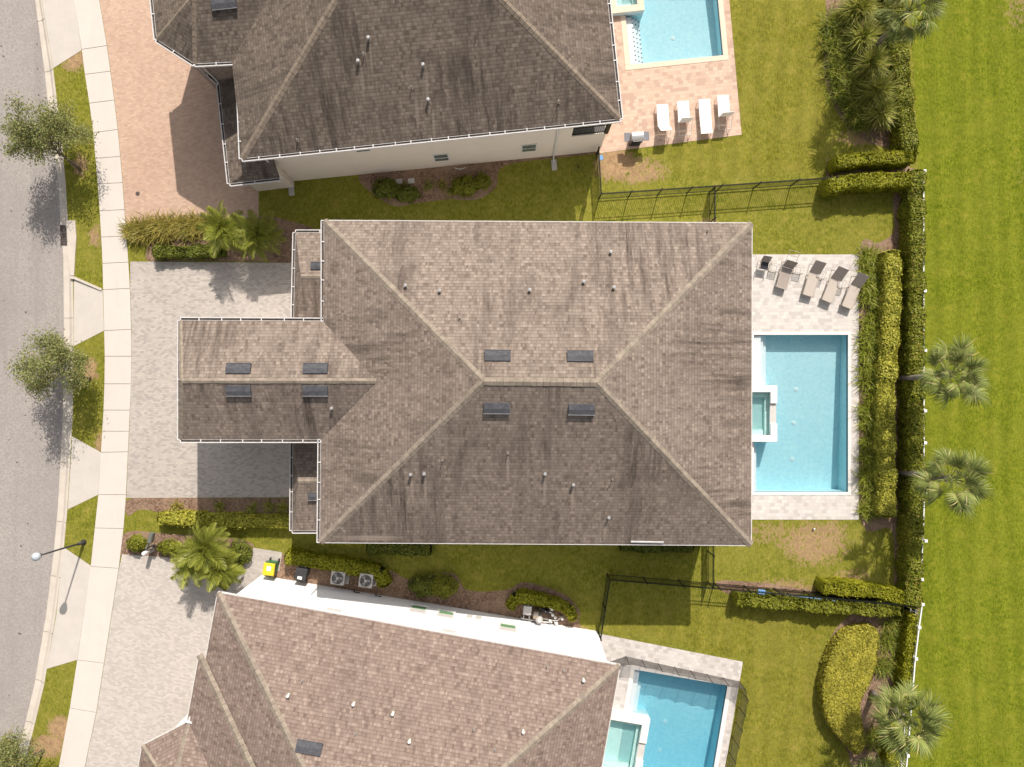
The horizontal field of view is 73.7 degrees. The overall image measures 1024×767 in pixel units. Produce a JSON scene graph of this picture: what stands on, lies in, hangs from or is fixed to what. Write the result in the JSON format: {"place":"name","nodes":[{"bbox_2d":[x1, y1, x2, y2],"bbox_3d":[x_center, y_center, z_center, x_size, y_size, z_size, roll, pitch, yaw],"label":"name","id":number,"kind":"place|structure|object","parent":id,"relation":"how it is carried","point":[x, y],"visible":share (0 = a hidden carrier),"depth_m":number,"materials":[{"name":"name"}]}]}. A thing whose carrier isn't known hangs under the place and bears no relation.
{"place":"outdoors","nodes":[
{"label":"outdoors","id":0,"kind":"place"},
{"bbox_2d":[0,0,63,753],"bbox_3d":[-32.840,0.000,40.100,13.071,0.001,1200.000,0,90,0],"label":"road","id":1,"kind":"structure","parent":0,"point":[31,276],"depth_m":40.10,"materials":[{"name":"asphalt"}]},
{"bbox_2d":[19,0,73,764],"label":"kerb","id":2,"kind":"structure","parent":1,"relation":"on","point":[67,420],"depth_m":40.10,"materials":[{"name":"concrete"}]},
{"bbox_2d":[60,220,76,275],"bbox_3d":[-26.007,-7.936,40.018,1.019,0.156,3.227,0,90,0],"label":"storm drain","id":3,"kind":"object","parent":2,"relation":"on","point":[68,238],"visible":1,"depth_m":39.94,"materials":[{"name":"concrete"}]},
{"bbox_2d":[59,0,130,766],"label":"pavement","id":4,"kind":"structure","parent":0,"point":[107,544],"depth_m":39.98,"materials":[{"name":"concrete"}]},
{"bbox_2d":[85,548,281,766],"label":"pale driveway","id":5,"kind":"structure","parent":0,"point":[159,630],"depth_m":39.99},
{"bbox_2d":[126,261,291,497],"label":"driveway","id":6,"kind":"structure","parent":0,"point":[163,462],"depth_m":39.99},
{"bbox_2d":[27,0,918,766],"bbox_3d":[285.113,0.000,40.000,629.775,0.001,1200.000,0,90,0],"label":"lawn","id":7,"kind":"structure","parent":0,"point":[795,218],"depth_m":40.00,"materials":[{"name":"plant"}]},
{"bbox_2d":[0,722,52,766],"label":"street tree","id":8,"kind":"object","parent":7,"relation":"on","point":[10,756],"visible":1,"depth_m":37.57,"materials":[{"name":"green plant"}]},
{"bbox_2d":[0,88,98,170],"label":"street tree","id":9,"kind":"object","parent":7,"relation":"on","point":[47,128],"visible":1,"depth_m":36.88,"materials":[{"name":"green plant"}]},
{"bbox_2d":[2,318,96,402],"bbox_3d":[-25.358,-1.291,37.350,4.846,5.529,4.666,0,90,0],"label":"street tree","id":10,"kind":"object","parent":7,"relation":"on","point":[57,355],"visible":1,"depth_m":37.34,"materials":[{"name":"green plant"}]},
{"bbox_2d":[42,0,80,67],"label":"driveway apron","id":11,"kind":"object","parent":7,"relation":"on","point":[62,29],"visible":1,"depth_m":39.99,"materials":[{"name":"concrete"}]},
{"bbox_2d":[47,549,90,668],"bbox_3d":[-25.907,13.271,39.990,1.730,0.001,7.198,8,90,0],"label":"driveway apron","id":12,"kind":"object","parent":7,"relation":"on","point":[73,588],"visible":0.88,"depth_m":39.99,"materials":[{"name":"concrete"}]},
{"bbox_2d":[68,436,100,508],"bbox_3d":[-25.021,5.288,39.990,1.743,0.001,4.286,4,90,0],"label":"driveway apron","id":13,"kind":"object","parent":7,"relation":"on","point":[84,473],"visible":1,"depth_m":39.99,"materials":[{"name":"concrete"}]},
{"bbox_2d":[74,279,103,345],"bbox_3d":[-24.784,-4.203,39.990,1.764,0.001,4.015,0,90,0],"label":"driveway apron","id":14,"kind":"object","parent":7,"relation":"on","point":[88,313],"visible":0.83,"depth_m":39.99,"materials":[{"name":"concrete"}]},
{"bbox_2d":[100,0,258,223],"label":"driveway pink","id":15,"kind":"object","parent":7,"relation":"on","point":[169,130],"depth_m":39.99,"materials":[{"name":"brick"}]},
{"bbox_2d":[120,531,253,576],"bbox_3d":[-19.149,9.938,39.993,7.961,0.001,2.452,8,90,0],"label":"hedge bed","id":16,"kind":"object","parent":7,"relation":"on","point":[160,537],"visible":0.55,"depth_m":39.99,"materials":[{"name":"brown soil"}]},
{"bbox_2d":[126,534,147,552],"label":"shrub","id":17,"kind":"object","parent":16,"relation":"on","point":[134,543],"visible":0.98,"depth_m":39.48,"materials":[{"name":"green plant"}]},
{"bbox_2d":[157,538,181,555],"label":"shrub","id":18,"kind":"object","parent":16,"relation":"on","point":[169,547],"visible":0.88,"depth_m":39.49,"materials":[{"name":"green plant"}]},
{"bbox_2d":[169,538,205,589],"bbox_3d":[-18.091,10.079,38.692,2.415,2.648,2.761,0,90,0],"label":"feather palm","id":19,"kind":"object","parent":16,"relation":"on","point":[187,571],"visible":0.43,"depth_m":38.01,"materials":[{"name":"green plant"}]},
{"bbox_2d":[174,521,233,574],"bbox_3d":[-17.068,9.104,38.322,2.996,3.374,2.883,0,90,0],"label":"feather palm","id":20,"kind":"object","parent":16,"relation":"on","point":[205,547],"visible":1,"depth_m":37.53,"materials":[{"name":"green plant"}]},
{"bbox_2d":[197,547,245,592],"bbox_3d":[-16.327,10.363,38.659,2.580,2.708,2.392,-13,90,0],"label":"feather palm","id":21,"kind":"object","parent":16,"relation":"on","point":[217,575],"visible":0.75,"depth_m":38.13,"materials":[{"name":"green plant"}]},
{"bbox_2d":[226,538,252,567],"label":"shrub","id":22,"kind":"object","parent":16,"relation":"on","point":[238,546],"visible":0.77,"depth_m":39.52,"materials":[{"name":"green plant"}]},
{"bbox_2d":[125,498,288,515],"bbox_3d":[-16.425,7.390,39.993,12.541,0.001,1.472,0,90,0],"label":"drive bed","id":23,"kind":"object","parent":7,"relation":"on","point":[132,505],"visible":0.56,"depth_m":39.99,"materials":[{"name":"brown soil"}]},
{"bbox_2d":[156,509,288,529],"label":"golden hedge","id":24,"kind":"object","parent":23,"relation":"on","point":[228,519],"visible":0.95,"depth_m":39.34,"materials":[{"name":"green plant"}]},
{"bbox_2d":[129,216,314,262],"bbox_3d":[-16.915,-8.433,39.993,12.074,0.001,2.759,0,90,0],"label":"front bed","id":25,"kind":"object","parent":7,"relation":"on","point":[289,228],"visible":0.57,"depth_m":39.99,"materials":[{"name":"brown soil"}]},
{"bbox_2d":[114,212,145,249],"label":"strap plant","id":26,"kind":"object","parent":25,"relation":"on","point":[125,233],"visible":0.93,"depth_m":39.63,"materials":[{"name":"green plant"}]},
{"bbox_2d":[118,212,153,248],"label":"strap plant","id":27,"kind":"object","parent":25,"relation":"on","point":[135,237],"visible":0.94,"depth_m":39.63,"materials":[{"name":"green plant"}]},
{"bbox_2d":[151,242,227,261],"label":"boxwood hedge","id":28,"kind":"object","parent":25,"relation":"on","point":[198,251],"visible":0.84,"depth_m":39.46,"materials":[{"name":"green plant"}]},
{"bbox_2d":[195,201,246,257],"bbox_3d":[-16.084,-8.482,38.469,3.013,3.084,3.044,-43,90,0],"label":"feather palm","id":29,"kind":"object","parent":25,"relation":"on","point":[219,229],"visible":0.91,"depth_m":37.88,"materials":[{"name":"green plant"}]},
{"bbox_2d":[228,209,286,262],"bbox_3d":[-14.360,-8.313,38.506,3.151,3.012,2.990,0,90,0],"label":"feather palm","id":30,"kind":"object","parent":25,"relation":"on","point":[255,231],"visible":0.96,"depth_m":37.99,"materials":[{"name":"green plant"}]},
{"bbox_2d":[138,575,620,766],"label":"hip roof house","id":31,"kind":"structure","parent":7,"relation":"on","point":[289,673],"depth_m":33.53,"materials":[{"name":"brown"}]},
{"bbox_2d":[149,0,622,190],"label":"hip roof house","id":32,"kind":"structure","parent":7,"relation":"on","point":[312,89],"depth_m":33.63,"materials":[{"name":"brown"}]},
{"bbox_2d":[366,543,433,557],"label":"boxwood hedge","id":33,"kind":"object","parent":7,"relation":"on","point":[412,550],"visible":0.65,"depth_m":39.33,"materials":[{"name":"green plant"}]},
{"bbox_2d":[273,554,582,628],"bbox_3d":[-4.410,12.089,39.993,19.576,0.001,3.025,12,90,0],"label":"side bed","id":34,"kind":"object","parent":7,"relation":"on","point":[492,602],"visible":0.49,"depth_m":39.99,"materials":[{"name":"brown soil"}]},
{"bbox_2d":[284,544,393,588],"bbox_3d":[-9.956,10.554,39.519,6.411,1.090,1.376,13,90,0],"label":"boxwood hedge","id":35,"kind":"object","parent":34,"relation":"on","point":[334,562],"visible":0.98,"depth_m":39.22,"materials":[{"name":"green plant"}]},
{"bbox_2d":[407,573,436,597],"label":"shrub","id":36,"kind":"object","parent":34,"relation":"on","point":[422,584],"visible":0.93,"depth_m":39.35,"materials":[{"name":"green plant"}]},
{"bbox_2d":[429,572,458,599],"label":"shrub","id":37,"kind":"object","parent":34,"relation":"on","point":[445,585],"visible":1,"depth_m":39.33,"materials":[{"name":"green plant"}]},
{"bbox_2d":[505,587,578,622],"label":"boxwood hedge","id":38,"kind":"object","parent":34,"relation":"on","point":[521,596],"visible":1,"depth_m":39.32,"materials":[{"name":"green plant"}]},
{"bbox_2d":[177,219,753,546],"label":"hip roof house","id":39,"kind":"structure","parent":7,"relation":"on","point":[490,382],"depth_m":33.21,"materials":[{"name":"brown"}]},
{"bbox_2d":[358,152,595,205],"bbox_3d":[-1.736,-12.191,39.993,14.498,0.001,2.760,-6,90,0],"label":"wall bed","id":40,"kind":"object","parent":7,"relation":"on","point":[449,173],"visible":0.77,"depth_m":39.99,"materials":[{"name":"brown soil"}]},
{"bbox_2d":[371,177,400,199],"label":"shrub","id":41,"kind":"object","parent":40,"relation":"on","point":[387,188],"visible":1,"depth_m":39.44,"materials":[{"name":"green plant"}]},
{"bbox_2d":[394,183,420,204],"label":"shrub","id":42,"kind":"object","parent":40,"relation":"on","point":[407,193],"visible":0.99,"depth_m":39.59,"materials":[{"name":"green plant"}]},
{"bbox_2d":[450,174,479,197],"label":"shrub","id":43,"kind":"object","parent":40,"relation":"on","point":[463,186],"visible":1,"depth_m":39.46,"materials":[{"name":"green plant"}]},
{"bbox_2d":[617,545,694,553],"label":"boxwood hedge","id":44,"kind":"object","parent":7,"relation":"on","point":[654,549],"visible":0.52,"depth_m":39.33,"materials":[{"name":"green plant"}]},
{"bbox_2d":[599,0,741,152],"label":"pool deck","id":45,"kind":"object","parent":7,"relation":"on","point":[645,92],"depth_m":39.99,"materials":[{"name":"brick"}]},
{"bbox_2d":[624,131,648,145],"bbox_3d":[7.149,-14.103,39.382,1.420,1.236,0.590,-3,90,0],"label":"barbecue grill","id":46,"kind":"object","parent":45,"relation":"on","point":[635,138],"visible":1,"depth_m":39.09,"materials":[{"name":"metal"}]},
{"bbox_2d":[655,104,671,139],"bbox_3d":[8.787,-15.216,39.504,0.737,0.993,1.988,-4,90,0],"label":"white lounger","id":47,"kind":"object","parent":45,"relation":"on","point":[662,115],"visible":1,"depth_m":39.61,"materials":[{"name":"plastic"}]},
{"bbox_2d":[611,0,728,69],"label":"swimming pool","id":48,"kind":"structure","parent":45,"relation":"in","point":[659,33],"depth_m":40.90,"materials":[{"name":"liquid"}]},
{"bbox_2d":[675,101,692,136],"bbox_3d":[9.988,-15.404,39.416,0.737,1.171,1.988,-4,90,0],"label":"white lounger","id":49,"kind":"object","parent":45,"relation":"on","point":[683,112],"visible":1,"depth_m":39.61,"materials":[{"name":"plastic"}]},
{"bbox_2d":[697,99,712,133],"bbox_3d":[11.224,-15.501,39.779,0.731,0.444,2.019,-4,90,0],"label":"white lounger","id":50,"kind":"object","parent":45,"relation":"on","point":[705,115],"visible":1,"depth_m":39.61,"materials":[{"name":"plastic"}]},
{"bbox_2d":[715,95,733,130],"bbox_3d":[12.314,-15.742,39.416,0.737,1.169,1.988,-4,90,0],"label":"white lounger","id":51,"kind":"object","parent":45,"relation":"on","point":[723,105],"visible":1,"depth_m":39.61,"materials":[{"name":"plastic"}]},
{"bbox_2d":[598,634,742,766],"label":"deck","id":52,"kind":"structure","parent":7,"relation":"on","point":[614,648],"depth_m":39.99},
{"bbox_2d":[602,665,730,766],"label":"swimming pool","id":53,"kind":"structure","parent":52,"relation":"in","point":[664,719],"depth_m":41.02,"materials":[{"name":"liquid"}]},
{"bbox_2d":[610,656,748,766],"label":"safety fence","id":54,"kind":"object","parent":52,"relation":"on","point":[739,721],"visible":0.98,"depth_m":39.42,"materials":[{"name":"black metal"}]},
{"bbox_2d":[596,147,838,199],"bbox_3d":[11.708,-12.082,39.333,13.636,1.335,2.679,0,90,0],"label":"metal fence","id":55,"kind":"object","parent":7,"relation":"on","point":[717,186],"visible":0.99,"depth_m":39.16,"materials":[{"name":"metal"}]},
{"bbox_2d":[608,598,844,766],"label":"yard","id":56,"kind":"structure","parent":7,"relation":"on","point":[778,651],"depth_m":40.00,"materials":[{"name":"plant"}]},
{"bbox_2d":[666,0,825,179],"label":"yard","id":57,"kind":"structure","parent":7,"relation":"on","point":[781,96],"depth_m":40.00,"materials":[{"name":"plant"}]},
{"bbox_2d":[598,573,907,640],"bbox_3d":[13.714,12.853,39.333,17.431,1.335,3.472,0,90,0],"label":"metal fence","id":58,"kind":"object","parent":7,"relation":"on","point":[748,589],"visible":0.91,"depth_m":39.11,"materials":[{"name":"metal"}]},
{"bbox_2d":[752,254,858,519],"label":"deck","id":59,"kind":"structure","parent":7,"relation":"on","point":[791,308],"depth_m":39.99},
{"bbox_2d":[774,260,797,289],"bbox_3d":[15.859,-6.287,39.536,0.645,0.933,1.586,17,90,0],"label":"sun lounger","id":60,"kind":"object","parent":59,"relation":"on","point":[784,277],"visible":1,"depth_m":39.63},
{"bbox_2d":[752,332,850,494],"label":"swimming pool","id":61,"kind":"structure","parent":59,"relation":"in","point":[801,414],"depth_m":40.98,"materials":[{"name":"liquid"}]},
{"bbox_2d":[801,260,826,296],"bbox_3d":[17.456,-6.042,39.557,0.645,0.895,1.983,16,90,0],"label":"sun lounger","id":62,"kind":"object","parent":59,"relation":"on","point":[812,280],"visible":1,"depth_m":39.63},
{"bbox_2d":[820,266,848,303],"bbox_3d":[18.650,-5.689,39.548,0.645,0.913,2.006,22,90,0],"label":"sun lounger","id":63,"kind":"object","parent":59,"relation":"on","point":[839,275],"visible":1,"depth_m":39.63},
{"bbox_2d":[839,272,869,309],"bbox_3d":[19.813,-5.332,39.548,0.645,0.913,2.006,22,90,0],"label":"sun lounger","id":64,"kind":"object","parent":59,"relation":"on","point":[858,281],"visible":1,"depth_m":39.63,"materials":[{"name":"fabric"}]},
{"bbox_2d":[716,580,918,611],"bbox_3d":[17.889,12.531,39.993,12.046,0.001,0.991,6,90,0],"label":"fence","id":65,"kind":"object","parent":7,"relation":"on","point":[753,584],"visible":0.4,"depth_m":39.99,"materials":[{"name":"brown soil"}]},
{"bbox_2d":[730,588,903,618],"bbox_3d":[17.578,12.694,39.411,9.733,1.356,1.311,5,90,0],"label":"boxwood hedge","id":66,"kind":"object","parent":65,"relation":"on","point":[775,602],"visible":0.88,"depth_m":39.04,"materials":[{"name":"green plant"}]},
{"bbox_2d":[814,574,910,606],"bbox_3d":[20.285,11.919,39.383,5.287,1.358,1.175,9,90,0],"label":"boxwood hedge","id":67,"kind":"object","parent":7,"relation":"on","point":[838,586],"visible":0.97,"depth_m":38.97,"materials":[{"name":"green plant"}]},
{"bbox_2d":[824,0,909,176],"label":"corner bed","id":68,"kind":"object","parent":7,"relation":"on","point":[881,139],"visible":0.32,"depth_m":39.99,"materials":[{"name":"brown soil"}]},
{"bbox_2d":[807,22,849,64],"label":"grassy plant","id":69,"kind":"object","parent":68,"relation":"on","point":[827,44],"visible":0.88,"depth_m":39.59,"materials":[{"name":"green plant"}]},
{"bbox_2d":[813,0,857,45],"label":"grassy plant","id":70,"kind":"object","parent":68,"relation":"on","point":[831,21],"visible":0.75,"depth_m":39.63,"materials":[{"name":"green plant"}]},
{"bbox_2d":[812,52,865,97],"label":"grassy plant","id":71,"kind":"object","parent":68,"relation":"on","point":[833,69],"visible":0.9,"depth_m":39.60,"materials":[{"name":"green plant"}]},
{"bbox_2d":[821,38,860,82],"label":"grassy plant","id":72,"kind":"object","parent":68,"relation":"on","point":[844,57],"visible":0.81,"depth_m":39.55,"materials":[{"name":"green plant"}]},
{"bbox_2d":[825,69,869,116],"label":"grassy plant","id":73,"kind":"object","parent":68,"relation":"on","point":[840,96],"visible":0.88,"depth_m":39.59,"materials":[{"name":"green plant"}]},
{"bbox_2d":[830,61,865,99],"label":"grassy plant","id":74,"kind":"object","parent":68,"relation":"on","point":[850,78],"visible":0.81,"depth_m":39.53,"materials":[{"name":"green plant"}]},
{"bbox_2d":[831,84,872,130],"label":"grassy plant","id":75,"kind":"object","parent":68,"relation":"on","point":[857,106],"visible":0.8,"depth_m":39.59,"materials":[{"name":"green plant"}]},
{"bbox_2d":[827,93,877,141],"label":"grassy plant","id":76,"kind":"object","parent":68,"relation":"on","point":[860,125],"visible":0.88,"depth_m":39.66,"materials":[{"name":"green plant"}]},
{"bbox_2d":[828,0,882,31],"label":"spiky shrub","id":77,"kind":"object","parent":68,"relation":"on","point":[853,9],"visible":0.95,"depth_m":38.83,"materials":[{"name":"green plant"}]},
{"bbox_2d":[840,9,885,58],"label":"spiky shrub","id":78,"kind":"object","parent":68,"relation":"on","point":[864,36],"visible":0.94,"depth_m":38.79,"materials":[{"name":"green plant"}]},
{"bbox_2d":[826,149,916,175],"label":"boxwood hedge","id":79,"kind":"object","parent":68,"relation":"on","point":[877,160],"visible":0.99,"depth_m":38.88,"materials":[{"name":"green plant"}]},
{"bbox_2d":[848,39,897,83],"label":"spiky shrub","id":80,"kind":"object","parent":68,"relation":"on","point":[874,60],"visible":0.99,"depth_m":38.81,"materials":[{"name":"green plant"}]},
{"bbox_2d":[853,64,902,113],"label":"spiky shrub","id":81,"kind":"object","parent":68,"relation":"on","point":[880,86],"visible":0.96,"depth_m":38.76,"materials":[{"name":"green plant"}]},
{"bbox_2d":[855,90,904,133],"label":"spiky shrub","id":82,"kind":"object","parent":68,"relation":"on","point":[886,111],"visible":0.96,"depth_m":38.90,"materials":[{"name":"green plant"}]},
{"bbox_2d":[875,0,920,156],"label":"boxwood hedge","id":83,"kind":"object","parent":68,"relation":"on","point":[903,136],"visible":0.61,"depth_m":38.86,"materials":[{"name":"green plant"}]},
{"bbox_2d":[868,0,950,49],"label":"sabal palm","id":84,"kind":"object","parent":68,"relation":"on","point":[896,27],"visible":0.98,"depth_m":35.17,"materials":[{"name":"green plant"}]},
{"bbox_2d":[826,607,917,766],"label":"kidney bed","id":85,"kind":"object","parent":7,"relation":"on","point":[865,705],"visible":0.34,"depth_m":39.99,"materials":[{"name":"brown soil"}]},
{"bbox_2d":[816,622,879,754],"bbox_3d":[19.269,17.505,39.500,3.004,1.095,7.541,8,90,0],"label":"kidney hedge","id":86,"kind":"object","parent":85,"relation":"on","point":[847,667],"visible":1,"depth_m":39.08,"materials":[{"name":"green plant"}]},
{"bbox_2d":[864,721,884,755],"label":"grassy plant","id":87,"kind":"object","parent":85,"relation":"on","point":[871,737],"visible":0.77,"depth_m":39.76,"materials":[{"name":"green plant"}]},
{"bbox_2d":[849,753,899,766],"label":"sabal palm","id":88,"kind":"object","parent":85,"relation":"on","point":[862,762],"visible":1,"depth_m":37.93,"materials":[{"name":"green plant"}]},
{"bbox_2d":[871,622,899,658],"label":"grassy plant","id":89,"kind":"object","parent":85,"relation":"on","point":[885,642],"visible":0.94,"depth_m":39.75,"materials":[{"name":"green plant"}]},
{"bbox_2d":[874,648,897,684],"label":"grassy plant","id":90,"kind":"object","parent":85,"relation":"on","point":[883,665],"visible":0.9,"depth_m":39.72,"materials":[{"name":"green plant"}]},
{"bbox_2d":[878,720,903,766],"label":"boxwood hedge","id":91,"kind":"object","parent":85,"relation":"on","point":[884,755],"visible":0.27,"depth_m":39.23,"materials":[{"name":"green plant"}]},
{"bbox_2d":[877,614,905,640],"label":"grassy plant","id":92,"kind":"object","parent":85,"relation":"on","point":[893,623],"visible":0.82,"depth_m":39.74,"materials":[{"name":"green plant"}]},
{"bbox_2d":[890,610,919,715],"bbox_3d":[22.693,16.217,39.436,1.026,1.263,6.049,7,90,0],"label":"boxwood hedge","id":93,"kind":"object","parent":85,"relation":"on","point":[907,640],"visible":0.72,"depth_m":39.13,"materials":[{"name":"green plant"}]},
{"bbox_2d":[868,676,953,765],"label":"sabal palm","id":94,"kind":"object","parent":85,"relation":"on","point":[930,720],"visible":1,"depth_m":35.59,"materials":[{"name":"green plant"}]},
{"bbox_2d":[899,603,924,766],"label":"white fence","id":95,"kind":"object","parent":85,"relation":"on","point":[918,626],"visible":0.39,"depth_m":38.82,"materials":[{"name":"plastic"}]},
{"bbox_2d":[859,168,916,609],"bbox_3d":[22.132,0.561,39.993,3.724,0.001,26.404,0,90,0],"label":"back bed","id":96,"kind":"object","parent":7,"relation":"on","point":[890,242],"visible":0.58,"depth_m":39.99,"materials":[{"name":"brown soil"}]},
{"bbox_2d":[849,364,875,395],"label":"strap plant","id":97,"kind":"object","parent":96,"relation":"on","point":[865,380],"visible":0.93,"depth_m":39.71,"materials":[{"name":"green plant"}]},
{"bbox_2d":[849,322,880,349],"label":"strap plant","id":98,"kind":"object","parent":96,"relation":"on","point":[866,338],"visible":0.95,"depth_m":39.66,"materials":[{"name":"green plant"}]},
{"bbox_2d":[854,338,878,363],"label":"strap plant","id":99,"kind":"object","parent":96,"relation":"on","point":[867,352],"visible":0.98,"depth_m":39.69,"materials":[{"name":"green plant"}]},
{"bbox_2d":[818,170,915,198],"bbox_3d":[20.434,-11.512,39.314,5.144,1.511,1.283,-4,90,0],"label":"boxwood hedge","id":100,"kind":"object","parent":96,"relation":"on","point":[872,182],"visible":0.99,"depth_m":38.82,"materials":[{"name":"green plant"}]},
{"bbox_2d":[851,239,882,266],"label":"strap plant","id":101,"kind":"object","parent":96,"relation":"on","point":[865,254],"visible":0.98,"depth_m":39.72,"materials":[{"name":"green plant"}]},
{"bbox_2d":[857,283,882,311],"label":"strap plant","id":102,"kind":"object","parent":96,"relation":"on","point":[867,299],"visible":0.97,"depth_m":39.67,"materials":[{"name":"green plant"}]},
{"bbox_2d":[868,249,903,517],"bbox_3d":[21.561,0.014,39.436,1.618,1.284,15.437,1,90,0],"label":"golden hedge","id":103,"kind":"object","parent":96,"relation":"on","point":[884,402],"visible":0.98,"depth_m":39.10,"materials":[{"name":"green plant"}]},
{"bbox_2d":[894,169,927,608],"bbox_3d":[23.002,0.310,39.301,1.408,1.556,25.058,1,90,0],"label":"boxwood hedge","id":104,"kind":"object","parent":96,"relation":"on","point":[911,418],"visible":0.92,"depth_m":38.84,"materials":[{"name":"green plant"}]},
{"bbox_2d":[897,331,991,412],"bbox_3d":[22.750,-0.582,36.848,3.827,6.316,4.229,0,90,0],"label":"sabal palm","id":105,"kind":"object","parent":96,"relation":"on","point":[959,353],"visible":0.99,"depth_m":34.87,"materials":[{"name":"green plant"}]},
{"bbox_2d":[898,447,998,520],"bbox_3d":[22.595,5.101,36.716,4.267,6.579,3.842,0,90,0],"label":"sabal palm","id":106,"kind":"object","parent":96,"relation":"on","point":[973,484],"visible":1,"depth_m":34.75,"materials":[{"name":"green plant"}]},
{"bbox_2d":[902,0,1023,766],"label":"field","id":107,"kind":"structure","parent":0,"point":[968,61],"depth_m":40.00,"materials":[{"name":"plant"}]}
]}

